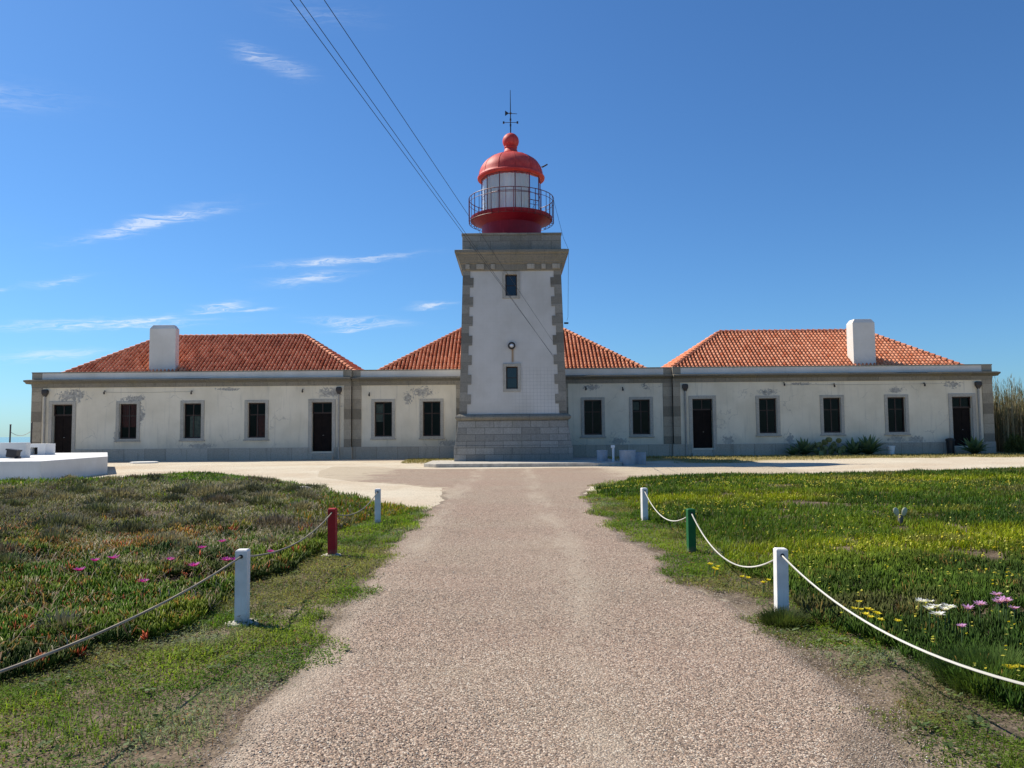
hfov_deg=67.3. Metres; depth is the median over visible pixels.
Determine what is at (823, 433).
window
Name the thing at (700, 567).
verge weeds
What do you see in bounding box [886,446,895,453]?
bucket
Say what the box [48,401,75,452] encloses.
door
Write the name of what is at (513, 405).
lighthouse
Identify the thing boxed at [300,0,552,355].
overhead cable
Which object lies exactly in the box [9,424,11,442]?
fence post
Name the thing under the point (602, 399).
window
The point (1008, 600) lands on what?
pink daisy
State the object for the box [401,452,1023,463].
dry grass
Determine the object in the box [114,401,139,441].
window
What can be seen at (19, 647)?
ice plant
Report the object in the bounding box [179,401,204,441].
window
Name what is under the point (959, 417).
door
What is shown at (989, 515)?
ice plant
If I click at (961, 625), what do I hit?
pink daisy
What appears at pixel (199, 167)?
sky
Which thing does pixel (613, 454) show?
standpipe
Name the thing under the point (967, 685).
grass tussock
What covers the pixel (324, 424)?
door
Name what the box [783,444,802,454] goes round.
agave
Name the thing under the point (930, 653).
rope
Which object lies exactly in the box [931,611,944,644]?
white daisy
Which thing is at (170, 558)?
magenta flower
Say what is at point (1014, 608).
pink daisy
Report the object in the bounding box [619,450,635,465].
round tub
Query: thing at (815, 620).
grass tussock
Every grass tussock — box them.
[750,603,810,629]
[796,607,843,626]
[913,639,1023,702]
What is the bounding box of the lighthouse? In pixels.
[454,90,572,460]
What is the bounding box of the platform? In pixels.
[0,452,107,479]
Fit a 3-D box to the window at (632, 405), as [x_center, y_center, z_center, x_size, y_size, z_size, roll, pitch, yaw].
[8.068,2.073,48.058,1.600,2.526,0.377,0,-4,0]
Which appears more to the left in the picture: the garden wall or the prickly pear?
the garden wall
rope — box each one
[0,492,377,672]
[644,491,1023,685]
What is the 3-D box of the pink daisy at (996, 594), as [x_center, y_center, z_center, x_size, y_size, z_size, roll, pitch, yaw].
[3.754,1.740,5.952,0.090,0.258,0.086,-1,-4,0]
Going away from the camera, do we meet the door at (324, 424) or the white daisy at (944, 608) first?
the white daisy at (944, 608)
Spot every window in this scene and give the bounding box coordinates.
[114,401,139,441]
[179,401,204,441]
[243,400,268,440]
[370,399,395,439]
[419,399,444,438]
[502,271,519,298]
[503,363,520,391]
[580,397,605,437]
[629,397,654,437]
[755,396,781,435]
[820,395,845,435]
[884,394,910,434]
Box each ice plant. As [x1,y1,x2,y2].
[0,470,420,681]
[594,466,1023,714]
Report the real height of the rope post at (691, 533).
0.625 m
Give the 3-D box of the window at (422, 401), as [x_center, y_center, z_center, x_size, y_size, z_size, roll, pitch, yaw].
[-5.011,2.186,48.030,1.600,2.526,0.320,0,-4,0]
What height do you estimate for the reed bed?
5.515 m
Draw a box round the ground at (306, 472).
[0,452,1023,767]
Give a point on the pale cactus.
(896, 511)
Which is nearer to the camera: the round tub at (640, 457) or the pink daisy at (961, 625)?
the pink daisy at (961, 625)
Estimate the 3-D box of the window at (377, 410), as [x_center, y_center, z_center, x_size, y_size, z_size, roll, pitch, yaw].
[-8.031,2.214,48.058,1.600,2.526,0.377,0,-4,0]
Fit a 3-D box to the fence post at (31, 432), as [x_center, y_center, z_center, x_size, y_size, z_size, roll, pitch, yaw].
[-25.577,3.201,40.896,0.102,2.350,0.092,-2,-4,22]
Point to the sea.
(14, 439)
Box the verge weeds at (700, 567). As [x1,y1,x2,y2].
[578,480,1023,767]
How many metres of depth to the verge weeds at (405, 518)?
5.37 m
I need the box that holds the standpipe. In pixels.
[611,445,614,460]
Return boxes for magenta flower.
[73,566,85,579]
[91,558,99,574]
[108,554,118,569]
[138,578,149,594]
[165,556,174,577]
[190,561,199,572]
[221,556,229,570]
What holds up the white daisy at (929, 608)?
on the ground at (306, 472)
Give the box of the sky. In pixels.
[0,0,1023,436]
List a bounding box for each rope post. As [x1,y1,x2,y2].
[224,548,258,626]
[321,508,340,556]
[375,488,380,523]
[640,488,647,521]
[686,508,695,553]
[773,547,788,612]
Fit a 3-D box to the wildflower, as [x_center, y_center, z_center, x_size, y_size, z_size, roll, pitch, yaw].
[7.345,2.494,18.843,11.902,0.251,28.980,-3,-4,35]
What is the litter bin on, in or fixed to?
on the ground at (306, 472)
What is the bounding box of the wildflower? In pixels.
[604,465,1023,675]
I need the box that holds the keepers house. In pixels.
[23,319,1000,460]
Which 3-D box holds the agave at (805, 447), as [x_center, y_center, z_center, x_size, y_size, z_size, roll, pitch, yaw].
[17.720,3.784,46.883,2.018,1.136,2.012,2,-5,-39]
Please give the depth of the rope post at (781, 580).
6.61 m
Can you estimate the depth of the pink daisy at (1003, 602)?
5.80 m
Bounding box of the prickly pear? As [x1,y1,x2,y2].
[812,437,845,454]
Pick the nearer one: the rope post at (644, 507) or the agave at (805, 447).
the rope post at (644, 507)
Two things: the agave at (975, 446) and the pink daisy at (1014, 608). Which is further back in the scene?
the agave at (975, 446)
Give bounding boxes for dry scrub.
[0,471,414,658]
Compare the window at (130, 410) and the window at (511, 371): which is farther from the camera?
the window at (130, 410)
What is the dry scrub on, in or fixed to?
on the ground at (306, 472)
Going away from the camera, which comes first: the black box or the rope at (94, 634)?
the rope at (94, 634)
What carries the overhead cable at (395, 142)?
attached to the lighthouse
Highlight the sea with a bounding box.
[0,437,29,442]
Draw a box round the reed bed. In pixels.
[992,374,1023,452]
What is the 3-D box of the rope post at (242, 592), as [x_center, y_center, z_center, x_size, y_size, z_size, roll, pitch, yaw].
[-2.282,1.742,6.530,0.320,0.675,0.230,0,-4,-3]
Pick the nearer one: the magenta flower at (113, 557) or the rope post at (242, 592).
the rope post at (242, 592)
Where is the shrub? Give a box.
[1002,431,1023,452]
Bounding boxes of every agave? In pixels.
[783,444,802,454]
[786,437,817,454]
[841,437,865,454]
[855,434,891,453]
[957,435,989,453]
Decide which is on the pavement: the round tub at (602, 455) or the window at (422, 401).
the round tub at (602, 455)
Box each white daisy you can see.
[915,597,927,623]
[924,605,935,631]
[928,603,940,626]
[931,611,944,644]
[939,605,951,631]
[943,603,955,625]
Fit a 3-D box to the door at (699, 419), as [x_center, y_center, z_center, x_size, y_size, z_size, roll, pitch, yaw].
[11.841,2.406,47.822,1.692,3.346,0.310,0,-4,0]
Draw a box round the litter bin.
[945,438,954,453]
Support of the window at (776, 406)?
in the keepers house
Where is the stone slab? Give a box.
[130,461,157,463]
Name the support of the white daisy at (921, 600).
on the ground at (306, 472)
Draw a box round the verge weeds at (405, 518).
[0,505,433,767]
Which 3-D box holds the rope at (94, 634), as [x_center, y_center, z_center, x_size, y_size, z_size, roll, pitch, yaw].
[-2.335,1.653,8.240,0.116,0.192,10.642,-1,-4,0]
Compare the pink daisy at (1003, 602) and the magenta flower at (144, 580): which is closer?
the pink daisy at (1003, 602)
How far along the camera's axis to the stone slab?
43.57 m
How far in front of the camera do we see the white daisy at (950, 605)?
5.74 m
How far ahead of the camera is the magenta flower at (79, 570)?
7.61 m
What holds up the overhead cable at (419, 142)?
attached to the lighthouse
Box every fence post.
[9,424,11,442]
[30,422,32,443]
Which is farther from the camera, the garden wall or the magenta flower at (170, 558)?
the garden wall
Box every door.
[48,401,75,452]
[308,399,335,452]
[689,396,716,449]
[948,393,977,447]
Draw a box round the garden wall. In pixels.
[0,442,30,457]
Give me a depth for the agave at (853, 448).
46.55 m
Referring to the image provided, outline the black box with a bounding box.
[6,448,21,457]
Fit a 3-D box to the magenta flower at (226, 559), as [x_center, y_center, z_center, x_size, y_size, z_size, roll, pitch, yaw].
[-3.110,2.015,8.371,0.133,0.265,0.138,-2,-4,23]
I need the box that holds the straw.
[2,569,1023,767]
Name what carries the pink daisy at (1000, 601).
on the ground at (306, 472)
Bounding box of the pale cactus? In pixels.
[893,507,906,525]
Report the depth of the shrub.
45.91 m
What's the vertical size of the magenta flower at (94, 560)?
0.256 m
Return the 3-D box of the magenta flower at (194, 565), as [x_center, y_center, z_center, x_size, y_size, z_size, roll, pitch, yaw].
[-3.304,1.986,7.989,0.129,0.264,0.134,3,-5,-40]
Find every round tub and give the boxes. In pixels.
[596,450,607,460]
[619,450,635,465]
[635,452,645,463]
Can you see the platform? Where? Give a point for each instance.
(56, 465)
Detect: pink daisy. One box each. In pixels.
[957,623,965,646]
[962,604,973,631]
[973,600,985,622]
[990,591,1001,608]
[992,597,1006,620]
[996,595,1011,617]
[998,597,1011,619]
[1009,605,1019,627]
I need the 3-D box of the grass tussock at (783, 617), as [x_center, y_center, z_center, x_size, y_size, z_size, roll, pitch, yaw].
[2.232,1.909,6.340,0.558,0.167,0.574,-1,-4,0]
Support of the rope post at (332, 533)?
on the ground at (306, 472)
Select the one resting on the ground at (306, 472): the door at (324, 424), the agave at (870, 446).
the agave at (870, 446)
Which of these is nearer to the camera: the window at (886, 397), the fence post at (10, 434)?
the fence post at (10, 434)
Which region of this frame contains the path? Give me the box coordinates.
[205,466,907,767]
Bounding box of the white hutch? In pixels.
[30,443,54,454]
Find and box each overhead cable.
[291,1,551,353]
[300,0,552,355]
[324,0,551,339]
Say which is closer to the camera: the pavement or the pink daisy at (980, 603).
the pink daisy at (980, 603)
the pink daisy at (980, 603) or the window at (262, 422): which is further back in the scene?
the window at (262, 422)
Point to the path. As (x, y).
(541, 483)
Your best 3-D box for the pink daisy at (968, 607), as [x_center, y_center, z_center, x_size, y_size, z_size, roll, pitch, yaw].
[3.355,1.755,5.650,0.093,0.262,0.108,-1,-4,0]
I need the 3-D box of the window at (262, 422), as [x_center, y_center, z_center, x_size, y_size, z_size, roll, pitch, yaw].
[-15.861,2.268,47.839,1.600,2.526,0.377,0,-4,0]
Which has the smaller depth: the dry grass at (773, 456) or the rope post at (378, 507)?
the rope post at (378, 507)
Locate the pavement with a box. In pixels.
[424,457,621,467]
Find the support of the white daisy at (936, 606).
on the ground at (306, 472)
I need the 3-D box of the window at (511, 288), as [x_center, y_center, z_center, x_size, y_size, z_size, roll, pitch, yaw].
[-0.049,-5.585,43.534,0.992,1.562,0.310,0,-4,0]
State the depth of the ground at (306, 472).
5.41 m

